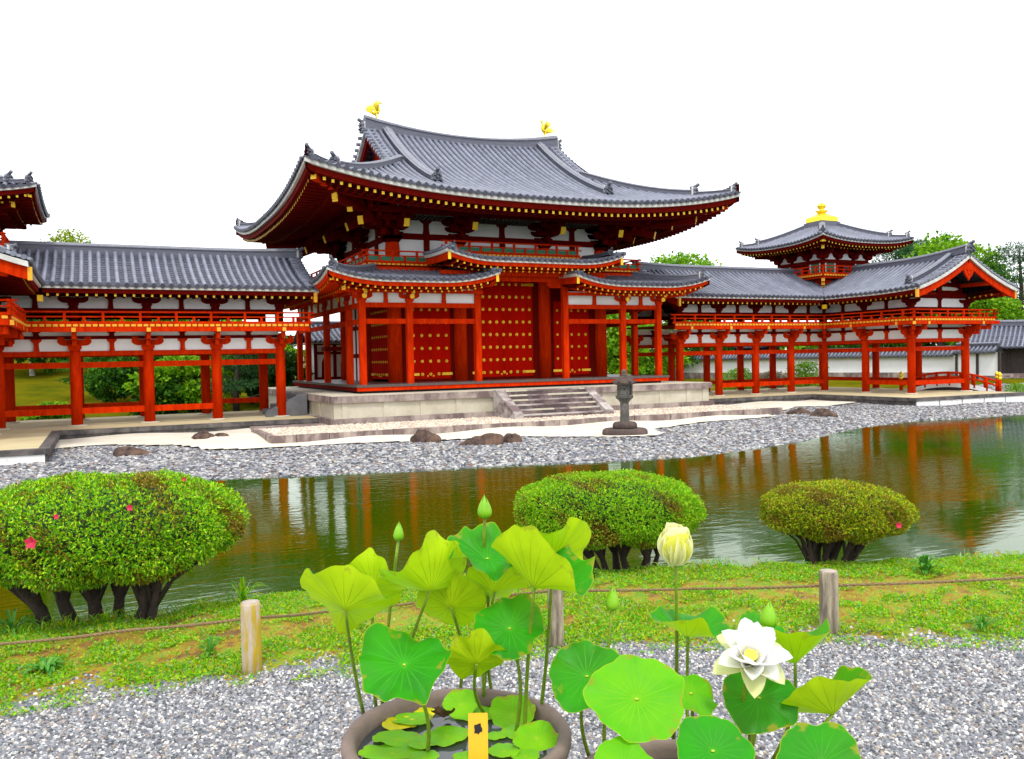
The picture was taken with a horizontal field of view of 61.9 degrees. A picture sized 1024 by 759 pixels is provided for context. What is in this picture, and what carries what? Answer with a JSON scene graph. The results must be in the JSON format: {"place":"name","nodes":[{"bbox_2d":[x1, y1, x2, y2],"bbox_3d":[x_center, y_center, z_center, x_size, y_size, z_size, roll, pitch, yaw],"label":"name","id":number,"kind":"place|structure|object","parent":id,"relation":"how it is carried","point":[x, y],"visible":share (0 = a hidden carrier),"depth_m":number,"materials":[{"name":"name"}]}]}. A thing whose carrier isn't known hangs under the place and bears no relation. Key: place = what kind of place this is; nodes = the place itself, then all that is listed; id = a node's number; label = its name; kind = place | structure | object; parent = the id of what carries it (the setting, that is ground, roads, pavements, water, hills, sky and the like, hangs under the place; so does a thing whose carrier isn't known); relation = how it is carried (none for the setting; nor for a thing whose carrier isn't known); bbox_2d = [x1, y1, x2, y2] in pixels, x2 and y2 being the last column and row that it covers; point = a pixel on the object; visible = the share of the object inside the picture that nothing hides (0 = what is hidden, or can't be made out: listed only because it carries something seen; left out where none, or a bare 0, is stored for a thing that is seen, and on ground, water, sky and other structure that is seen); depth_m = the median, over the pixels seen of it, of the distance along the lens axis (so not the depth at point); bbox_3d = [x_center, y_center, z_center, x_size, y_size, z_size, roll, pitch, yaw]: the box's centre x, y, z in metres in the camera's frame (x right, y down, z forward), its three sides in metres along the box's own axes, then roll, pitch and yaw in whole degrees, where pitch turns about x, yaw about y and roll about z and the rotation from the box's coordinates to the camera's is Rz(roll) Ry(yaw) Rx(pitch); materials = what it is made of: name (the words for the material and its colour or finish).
{"place":"outdoors","nodes":[
{"label":"outdoors","id":0,"kind":"place"},
{"bbox_2d":[54,400,853,448],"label":"sand path","id":1,"kind":"structure","parent":0,"point":[245,438],"depth_m":29.04,"materials":[{"name":"sand"}]},
{"bbox_2d":[602,369,647,436],"bbox_3d":[3.651,0.774,27.712,1.480,2.210,1.469,-2,2,-26],"label":"stone lantern","id":2,"kind":"object","parent":1,"relation":"on","point":[624,383],"visible":0.98,"depth_m":27.50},
{"bbox_2d":[0,414,1023,629],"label":"pond water","id":3,"kind":"structure","parent":0,"point":[958,483],"depth_m":16.31,"materials":[{"name":"green liquid"}]},
{"bbox_2d":[899,371,1001,390],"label":"arched footbridge","id":4,"kind":"object","parent":3,"relation":"on","point":[974,387],"visible":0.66,"depth_m":45.85,"materials":[{"name":"red wood"}]},
{"bbox_2d":[0,619,1023,758],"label":"path gravel","id":5,"kind":"structure","parent":0,"point":[902,738],"depth_m":3.92,"materials":[{"name":"gravel"}]},
{"bbox_2d":[341,688,571,758],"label":"lotus pot","id":6,"kind":"object","parent":5,"relation":"on","point":[363,729],"visible":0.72,"depth_m":2.71,"materials":[{"name":"ceramic"}]},
{"bbox_2d":[300,565,400,714],"bbox_3d":[-0.507,0.840,2.633,0.279,0.603,0.417,-2,2,-26],"label":"lotus leaf","id":7,"kind":"object","parent":6,"relation":"in","point":[351,597],"visible":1,"depth_m":2.54,"materials":[{"name":"plant"}]},
{"bbox_2d":[348,547,407,706],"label":"lotus leaf","id":8,"kind":"object","parent":6,"relation":"in","point":[369,561],"visible":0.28,"depth_m":2.74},
{"bbox_2d":[358,741,423,758],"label":"floating lotus leaf","id":9,"kind":"object","parent":6,"relation":"in","point":[386,751],"visible":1,"depth_m":2.55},
{"bbox_2d":[381,522,403,703],"bbox_3d":[-0.405,0.797,2.824,0.145,0.674,0.034,0,2,42],"label":"lotus bud","id":10,"kind":"object","parent":6,"relation":"in","point":[398,535],"visible":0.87,"depth_m":2.78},
{"bbox_2d":[372,729,421,746],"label":"floating lotus leaf","id":11,"kind":"object","parent":6,"relation":"in","point":[392,737],"visible":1,"depth_m":2.65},
{"bbox_2d":[382,716,416,729],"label":"floating lotus leaf","id":12,"kind":"object","parent":6,"relation":"in","point":[388,723],"visible":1,"depth_m":2.73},
{"bbox_2d":[358,622,451,751],"bbox_3d":[-0.296,0.927,2.449,0.259,0.429,0.222,-2,2,-35],"label":"lotus leaf","id":13,"kind":"object","parent":6,"relation":"in","point":[393,664],"visible":1,"depth_m":2.44,"materials":[{"name":"plant"}]},
{"bbox_2d":[393,712,433,724],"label":"floating lotus leaf","id":14,"kind":"object","parent":6,"relation":"in","point":[419,718],"visible":0.94,"depth_m":2.78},
{"bbox_2d":[408,736,434,748],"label":"floating lotus leaf","id":15,"kind":"object","parent":6,"relation":"in","point":[417,742],"visible":0.88,"depth_m":2.60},
{"bbox_2d":[379,530,466,638],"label":"lotus leaf","id":16,"kind":"object","parent":6,"relation":"in","point":[430,566],"visible":0.97,"depth_m":2.61,"materials":[{"name":"plant"}]},
{"bbox_2d":[410,750,439,758],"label":"floating lotus leaf","id":17,"kind":"object","parent":6,"relation":"in","point":[432,754],"visible":1,"depth_m":2.52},
{"bbox_2d":[422,726,467,746],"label":"floating lotus leaf","id":18,"kind":"object","parent":6,"relation":"on","point":[444,736],"visible":0.94,"depth_m":2.66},
{"bbox_2d":[416,570,486,687],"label":"lotus leaf","id":19,"kind":"object","parent":6,"relation":"in","point":[461,600],"visible":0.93,"depth_m":2.73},
{"bbox_2d":[442,689,477,715],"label":"floating lotus leaf","id":20,"kind":"object","parent":6,"relation":"in","point":[463,701],"visible":0.94,"depth_m":2.86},
{"bbox_2d":[451,706,491,720],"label":"floating lotus leaf","id":21,"kind":"object","parent":6,"relation":"in","point":[465,716],"visible":0.38,"depth_m":2.81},
{"bbox_2d":[446,628,504,712],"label":"lotus leaf","id":22,"kind":"object","parent":6,"relation":"in","point":[472,651],"visible":0.94,"depth_m":2.54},
{"bbox_2d":[468,713,487,758],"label":"plant tag","id":23,"kind":"object","parent":6,"relation":"in","point":[477,735],"visible":1,"depth_m":2.48,"materials":[{"name":"yellow plastic"}]},
{"bbox_2d":[447,522,512,688],"bbox_3d":[-0.097,0.798,2.748,0.257,0.663,0.369,-2,2,-26],"label":"lotus leaf","id":24,"kind":"object","parent":6,"relation":"in","point":[490,562],"visible":0.69,"depth_m":2.71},
{"bbox_2d":[477,496,491,697],"bbox_3d":[-0.098,0.744,2.796,0.046,0.768,0.225,-1,1,-12],"label":"lotus bud","id":25,"kind":"object","parent":6,"relation":"in","point":[484,511],"visible":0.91,"depth_m":2.69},
{"bbox_2d":[465,566,527,688],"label":"lotus leaf","id":26,"kind":"object","parent":6,"relation":"in","point":[508,583],"visible":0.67,"depth_m":2.74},
{"bbox_2d":[488,743,518,757],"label":"floating lotus leaf","id":27,"kind":"object","parent":6,"relation":"in","point":[501,750],"visible":0.99,"depth_m":2.54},
{"bbox_2d":[472,593,544,730],"bbox_3d":[-0.010,0.898,2.602,0.210,0.466,0.156,0,2,33],"label":"lotus leaf","id":28,"kind":"object","parent":6,"relation":"in","point":[503,622],"visible":0.95,"depth_m":2.61,"materials":[{"name":"plant"}]},
{"bbox_2d":[489,695,535,727],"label":"floating lotus leaf","id":29,"kind":"object","parent":6,"relation":"in","point":[503,712],"visible":0.85,"depth_m":2.78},
{"bbox_2d":[500,721,527,738],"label":"floating lotus leaf","id":30,"kind":"object","parent":6,"relation":"in","point":[509,731],"visible":0.24,"depth_m":2.67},
{"bbox_2d":[510,749,539,758],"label":"floating lotus leaf","id":31,"kind":"object","parent":6,"relation":"in","point":[528,753],"visible":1,"depth_m":2.52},
{"bbox_2d":[513,720,557,751],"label":"floating lotus leaf","id":32,"kind":"object","parent":6,"relation":"in","point":[539,735],"visible":1,"depth_m":2.58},
{"bbox_2d":[491,524,594,723],"bbox_3d":[0.117,0.770,2.535,0.302,0.719,0.231,0,2,37],"label":"lotus leaf","id":33,"kind":"object","parent":6,"relation":"in","point":[532,557],"visible":0.99,"depth_m":2.46,"materials":[{"name":"plant"}]},
{"bbox_2d":[506,517,590,703],"bbox_3d":[0.113,0.773,2.652,0.218,0.711,0.258,0,2,30],"label":"lotus leaf","id":34,"kind":"object","parent":6,"relation":"in","point":[574,533],"visible":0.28,"depth_m":2.64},
{"bbox_2d":[584,739,764,758],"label":"lotus pot","id":35,"kind":"object","parent":5,"relation":"on","point":[662,749],"visible":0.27,"depth_m":2.67,"materials":[{"name":"ceramic"}]},
{"bbox_2d":[548,640,619,755],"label":"lotus leaf","id":36,"kind":"object","parent":35,"relation":"in","point":[575,666],"visible":0.73,"depth_m":2.47,"materials":[{"name":"plant"}]},
{"bbox_2d":[602,587,618,742],"bbox_3d":[0.293,0.912,2.579,0.042,0.598,0.092,-2,2,-26],"label":"lotus bud","id":37,"kind":"object","parent":35,"relation":"in","point":[612,602],"visible":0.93,"depth_m":2.54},
{"bbox_2d":[594,736,652,758],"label":"lotus leaf","id":38,"kind":"object","parent":35,"relation":"in","point":[618,747],"visible":1,"depth_m":2.15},
{"bbox_2d":[583,654,684,742],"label":"lotus leaf","id":39,"kind":"object","parent":35,"relation":"in","point":[630,698],"visible":0.98,"depth_m":2.25,"materials":[{"name":"plant"}]},
{"bbox_2d":[657,522,692,738],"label":"lotus flower","id":40,"kind":"object","parent":35,"relation":"in","point":[675,545],"visible":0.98,"depth_m":2.57,"materials":[{"name":"beige plant"}]},
{"bbox_2d":[645,605,729,717],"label":"lotus leaf","id":41,"kind":"object","parent":35,"relation":"in","point":[710,621],"visible":0.88,"depth_m":2.61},
{"bbox_2d":[681,674,717,716],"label":"lotus leaf","id":42,"kind":"object","parent":35,"relation":"on","point":[697,698],"visible":0.78,"depth_m":2.42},
{"bbox_2d":[676,715,755,758],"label":"lotus leaf","id":43,"kind":"object","parent":35,"relation":"on","point":[707,737],"visible":1,"depth_m":2.17,"materials":[{"name":"plant"}]},
{"bbox_2d":[713,618,792,733],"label":"lotus flower","id":44,"kind":"object","parent":35,"relation":"in","point":[755,654],"visible":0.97,"depth_m":2.32,"materials":[{"name":"white plant"}]},
{"bbox_2d":[722,672,798,743],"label":"lotus leaf","id":45,"kind":"object","parent":35,"relation":"in","point":[765,710],"visible":0.77,"depth_m":2.40,"materials":[{"name":"plant"}]},
{"bbox_2d":[737,609,785,736],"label":"lotus leaf","id":46,"kind":"object","parent":35,"relation":"in","point":[753,616],"visible":0.11,"depth_m":2.70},
{"bbox_2d":[752,600,776,746],"bbox_3d":[0.756,0.929,2.581,0.055,0.544,0.110,-2,2,-26],"label":"lotus bud","id":47,"kind":"object","parent":35,"relation":"in","point":[768,616],"visible":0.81,"depth_m":2.54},
{"bbox_2d":[761,618,830,758],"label":"lotus leaf","id":48,"kind":"object","parent":35,"relation":"in","point":[798,646],"visible":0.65,"depth_m":2.45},
{"bbox_2d":[776,721,860,758],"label":"lotus leaf","id":49,"kind":"object","parent":35,"relation":"in","point":[824,740],"visible":1,"depth_m":2.13,"materials":[{"name":"plant"}]},
{"bbox_2d":[781,665,871,721],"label":"lotus leaf","id":50,"kind":"object","parent":35,"relation":"in","point":[833,695],"visible":0.94,"depth_m":2.34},
{"bbox_2d":[0,549,1023,758],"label":"bank ground","id":51,"kind":"structure","parent":0,"point":[223,647],"depth_m":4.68,"materials":[{"name":"plant"}]},
{"bbox_2d":[0,609,40,634],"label":"weed plant","id":52,"kind":"object","parent":51,"relation":"on","point":[9,621],"visible":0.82,"depth_m":5.27,"materials":[{"name":"green plant"}]},
{"bbox_2d":[23,656,65,675],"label":"weed plant","id":53,"kind":"object","parent":51,"relation":"on","point":[46,666],"visible":0.98,"depth_m":4.46,"materials":[{"name":"green plant"}]},
{"bbox_2d":[0,467,251,626],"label":"azalea shrub","id":54,"kind":"object","parent":51,"relation":"on","point":[150,532],"visible":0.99,"depth_m":5.14,"materials":[{"name":"green plant"}]},
{"bbox_2d":[197,635,221,655],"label":"weed plant","id":55,"kind":"object","parent":51,"relation":"on","point":[210,647],"visible":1,"depth_m":4.66,"materials":[{"name":"green plant"}]},
{"bbox_2d":[221,577,267,601],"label":"grass tuft","id":56,"kind":"object","parent":51,"relation":"on","point":[242,587],"visible":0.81,"depth_m":5.76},
{"bbox_2d":[240,599,261,673],"bbox_3d":[-1.359,1.413,4.459,0.105,0.516,0.105,-2,2,-26],"label":"fence post","id":57,"kind":"object","parent":51,"relation":"on","point":[251,637],"visible":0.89,"depth_m":4.42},
{"bbox_2d":[547,589,563,648],"bbox_3d":[0.244,1.379,4.744,0.091,0.507,0.091,-2,2,-26],"label":"fence post","id":58,"kind":"object","parent":51,"relation":"on","point":[557,628],"visible":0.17,"depth_m":4.70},
{"bbox_2d":[0,576,1023,645],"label":"fence rope","id":59,"kind":"object","parent":58,"relation":"attached to","point":[512,594],"visible":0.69,"depth_m":4.86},
{"bbox_2d":[512,468,708,570],"bbox_3d":[0.771,1.170,6.766,1.536,0.899,1.302,-1,1,1],"label":"azalea shrub","id":60,"kind":"object","parent":51,"relation":"on","point":[627,509],"visible":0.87,"depth_m":6.39,"materials":[{"name":"green plant"}]},
{"bbox_2d":[819,569,838,635],"bbox_3d":[1.807,1.341,4.867,0.108,0.513,0.109,-2,2,-26],"label":"fence post","id":61,"kind":"object","parent":51,"relation":"on","point":[828,594],"visible":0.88,"depth_m":4.82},
{"bbox_2d":[757,478,919,564],"bbox_3d":[2.558,1.187,6.737,1.159,0.786,1.094,-1,1,-2],"label":"azalea shrub","id":62,"kind":"object","parent":51,"relation":"on","point":[834,514],"visible":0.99,"depth_m":6.43,"materials":[{"name":"green plant"}]},
{"bbox_2d":[908,554,944,573],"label":"weed plant","id":63,"kind":"object","parent":51,"relation":"on","point":[925,564],"visible":0.9,"depth_m":6.01,"materials":[{"name":"green plant"}]},
{"bbox_2d":[964,613,1003,630],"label":"weed plant","id":64,"kind":"object","parent":51,"relation":"on","point":[982,623],"visible":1,"depth_m":4.82,"materials":[{"name":"green plant"}]},
{"bbox_2d":[0,383,1023,487],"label":"pebble beach","id":65,"kind":"structure","parent":0,"point":[713,437],"depth_m":24.34,"materials":[{"name":"gravel"}]},
{"bbox_2d":[0,0,1023,349],"label":"sky","id":66,"kind":"structure","parent":0,"point":[137,122],"materials":[{"name":"white"}]},
{"bbox_2d":[14,358,1023,476],"bbox_3d":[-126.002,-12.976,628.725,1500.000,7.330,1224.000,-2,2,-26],"label":"ground","id":67,"kind":"structure","parent":0,"point":[40,386],"depth_m":54.59,"materials":[{"name":"plant"}]},
{"bbox_2d":[14,319,68,375],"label":"broadleaf tree","id":68,"kind":"object","parent":67,"relation":"on","point":[36,360],"visible":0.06,"depth_m":59.85,"materials":[{"name":"green plant"}]},
{"bbox_2d":[20,401,70,420],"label":"broadleaf tree","id":69,"kind":"object","parent":67,"relation":"on","point":[47,416],"visible":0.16,"depth_m":42.37,"materials":[{"name":"green plant"}]},
{"bbox_2d":[40,227,90,242],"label":"broadleaf tree","id":70,"kind":"object","parent":67,"relation":"on","point":[69,234],"visible":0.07,"depth_m":71.60,"materials":[{"name":"green plant"}]},
{"bbox_2d":[47,357,124,401],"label":"pine tree","id":71,"kind":"object","parent":67,"relation":"on","point":[67,379],"visible":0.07,"depth_m":51.51,"materials":[{"name":"green plant"}]},
{"bbox_2d":[84,356,163,402],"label":"broadleaf tree","id":72,"kind":"object","parent":67,"relation":"on","point":[116,379],"visible":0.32,"depth_m":48.69,"materials":[{"name":"green plant"}]},
{"bbox_2d":[113,446,150,456],"bbox_3d":[-11.039,2.100,24.772,1.126,0.329,0.736,-2,2,-40],"label":"garden rock","id":73,"kind":"object","parent":67,"relation":"on","point":[124,451],"visible":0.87,"depth_m":24.60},
{"bbox_2d":[0,240,318,464],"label":"corridor","id":74,"kind":"object","parent":67,"relation":"on","point":[143,285],"visible":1,"depth_m":32.47,"materials":[{"name":"wood"}]},
{"bbox_2d":[0,170,50,245],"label":"corner tower","id":75,"kind":"structure","parent":74,"relation":"on","point":[22,204],"depth_m":30.35,"materials":[{"name":"red wood"}]},
{"bbox_2d":[128,367,197,415],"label":"broadleaf tree","id":76,"kind":"object","parent":67,"relation":"on","point":[168,389],"visible":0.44,"depth_m":44.15,"materials":[{"name":"green plant"}]},
{"bbox_2d":[122,355,227,413],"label":"broadleaf tree","id":77,"kind":"object","parent":67,"relation":"on","point":[192,393],"visible":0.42,"depth_m":44.69,"materials":[{"name":"green plant"}]},
{"bbox_2d":[190,349,295,410],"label":"pine tree","id":78,"kind":"object","parent":67,"relation":"on","point":[236,388],"visible":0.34,"depth_m":46.76,"materials":[{"name":"green plant"}]},
{"bbox_2d":[221,344,293,403],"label":"broadleaf tree","id":79,"kind":"object","parent":67,"relation":"on","point":[228,374],"visible":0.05,"depth_m":51.26,"materials":[{"name":"green plant"}]},
{"bbox_2d":[239,349,313,396],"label":"broadleaf tree","id":80,"kind":"object","parent":67,"relation":"on","point":[290,360],"visible":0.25,"depth_m":49.18,"materials":[{"name":"green plant"}]},
{"bbox_2d":[290,321,341,379],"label":"tail corridor","id":81,"kind":"object","parent":67,"relation":"on","point":[318,354],"visible":0.16,"depth_m":51.13,"materials":[{"name":"paint"}]},
{"bbox_2d":[410,429,440,442],"bbox_3d":[-2.716,1.820,26.970,1.007,0.490,0.601,0,2,30],"label":"garden rock","id":82,"kind":"object","parent":67,"relation":"on","point":[423,435],"visible":0.93,"depth_m":26.84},
{"bbox_2d":[458,433,503,445],"bbox_3d":[-0.942,1.815,25.453,1.447,0.433,0.604,-1,1,-1],"label":"garden rock","id":83,"kind":"object","parent":67,"relation":"on","point":[490,438],"visible":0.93,"depth_m":25.30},
{"bbox_2d":[250,404,782,443],"bbox_3d":[0.763,1.589,34.066,21.220,0.296,5.389,-2,2,-26],"label":"edged pebble bed","id":84,"kind":"object","parent":67,"relation":"on","point":[291,433],"visible":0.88,"depth_m":31.48,"materials":[{"name":"stone"}]},
{"bbox_2d":[233,115,740,424],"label":"temple hall","id":85,"kind":"structure","parent":84,"relation":"on","point":[468,277],"depth_m":37.39,"materials":[{"name":"wood"}]},
{"bbox_2d":[363,100,382,117],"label":"phoenix statue","id":86,"kind":"object","parent":85,"relation":"on","point":[374,109],"visible":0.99,"depth_m":40.06,"materials":[{"name":"metal"}]},
{"bbox_2d":[371,307,387,378],"bbox_3d":[-5.916,-1.731,38.385,0.155,3.430,2.760,-2,2,-26],"label":"double door","id":87,"kind":"structure","parent":85,"relation":"in","point":[378,331],"depth_m":38.44,"materials":[{"name":"paint"}]},
{"bbox_2d":[413,308,451,378],"bbox_3d":[-3.591,-1.752,37.309,2.020,3.430,0.155,-2,2,-26],"label":"double door","id":88,"kind":"structure","parent":85,"relation":"in","point":[432,353],"depth_m":37.33,"materials":[{"name":"paint"}]},
{"bbox_2d":[472,281,534,376],"bbox_3d":[-0.406,-2.439,38.834,3.120,4.600,0.155,-2,2,-26],"label":"double door","id":89,"kind":"structure","parent":85,"relation":"in","point":[506,307],"depth_m":38.89,"materials":[{"name":"paint"}]},
{"bbox_2d":[553,302,590,374],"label":"double door","id":90,"kind":"structure","parent":85,"relation":"in","point":[578,333],"depth_m":40.43,"materials":[{"name":"paint"}]},
{"bbox_2d":[606,313,649,374],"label":"broadleaf tree","id":91,"kind":"object","parent":67,"relation":"on","point":[613,366],"visible":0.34,"depth_m":70.70,"materials":[{"name":"green plant"}]},
{"bbox_2d":[608,324,690,374],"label":"broadleaf tree","id":92,"kind":"object","parent":67,"relation":"on","point":[651,364],"visible":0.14,"depth_m":74.84,"materials":[{"name":"green plant"}]},
{"bbox_2d":[626,251,721,329],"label":"broadleaf tree","id":93,"kind":"object","parent":67,"relation":"on","point":[683,259],"visible":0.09,"depth_m":90.60,"materials":[{"name":"green plant"}]},
{"bbox_2d":[663,329,733,372],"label":"broadleaf tree","id":94,"kind":"object","parent":67,"relation":"on","point":[699,349],"visible":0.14,"depth_m":79.73,"materials":[{"name":"green plant"}]},
{"bbox_2d":[723,368,751,389],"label":"garden shrub","id":95,"kind":"object","parent":67,"relation":"on","point":[734,377],"visible":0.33,"depth_m":57.85,"materials":[{"name":"green plant"}]},
{"bbox_2d":[607,346,954,378],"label":"garden wall","id":96,"kind":"structure","parent":67,"relation":"on","point":[849,364],"depth_m":69.09,"materials":[{"name":"white paint"}]},
{"bbox_2d":[784,360,831,386],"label":"garden shrub","id":97,"kind":"object","parent":67,"relation":"on","point":[805,366],"visible":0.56,"depth_m":55.71,"materials":[{"name":"green plant"}]},
{"bbox_2d":[810,408,837,416],"bbox_3d":[12.531,1.365,34.277,0.967,0.404,1.046,-2,2,-26],"label":"garden rock","id":98,"kind":"object","parent":67,"relation":"on","point":[822,412],"visible":0.91,"depth_m":34.13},
{"bbox_2d":[626,239,1023,405],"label":"corridor","id":99,"kind":"object","parent":67,"relation":"on","point":[955,281],"visible":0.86,"depth_m":44.25,"materials":[{"name":"wood"}]},
{"bbox_2d":[735,202,914,287],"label":"corner tower","id":100,"kind":"structure","parent":99,"relation":"on","point":[822,247],"depth_m":48.54,"materials":[{"name":"tile"}]},
{"bbox_2d":[835,240,927,346],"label":"pine tree","id":101,"kind":"object","parent":67,"relation":"on","point":[902,251],"visible":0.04,"depth_m":86.90,"materials":[{"name":"green plant"}]},
{"bbox_2d":[887,230,1009,345],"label":"broadleaf tree","id":102,"kind":"object","parent":67,"relation":"on","point":[941,242],"visible":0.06,"depth_m":79.70,"materials":[{"name":"green plant"}]},
{"bbox_2d":[952,342,1003,380],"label":"garden wall","id":103,"kind":"structure","parent":67,"relation":"on","point":[985,359],"depth_m":60.35,"materials":[{"name":"white paint"}]},
{"bbox_2d":[946,296,1023,345],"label":"broadleaf tree","id":104,"kind":"object","parent":67,"relation":"on","point":[1013,312],"visible":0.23,"depth_m":70.31,"materials":[{"name":"green plant"}]},
{"bbox_2d":[948,239,1023,345],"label":"pine tree","id":105,"kind":"object","parent":67,"relation":"on","point":[1019,258],"visible":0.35,"depth_m":77.61,"materials":[{"name":"green plant"}]},
{"bbox_2d":[959,320,1023,377],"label":"gate house","id":106,"kind":"structure","parent":67,"relation":"on","point":[1008,335],"depth_m":65.91,"materials":[{"name":"grey tile"}]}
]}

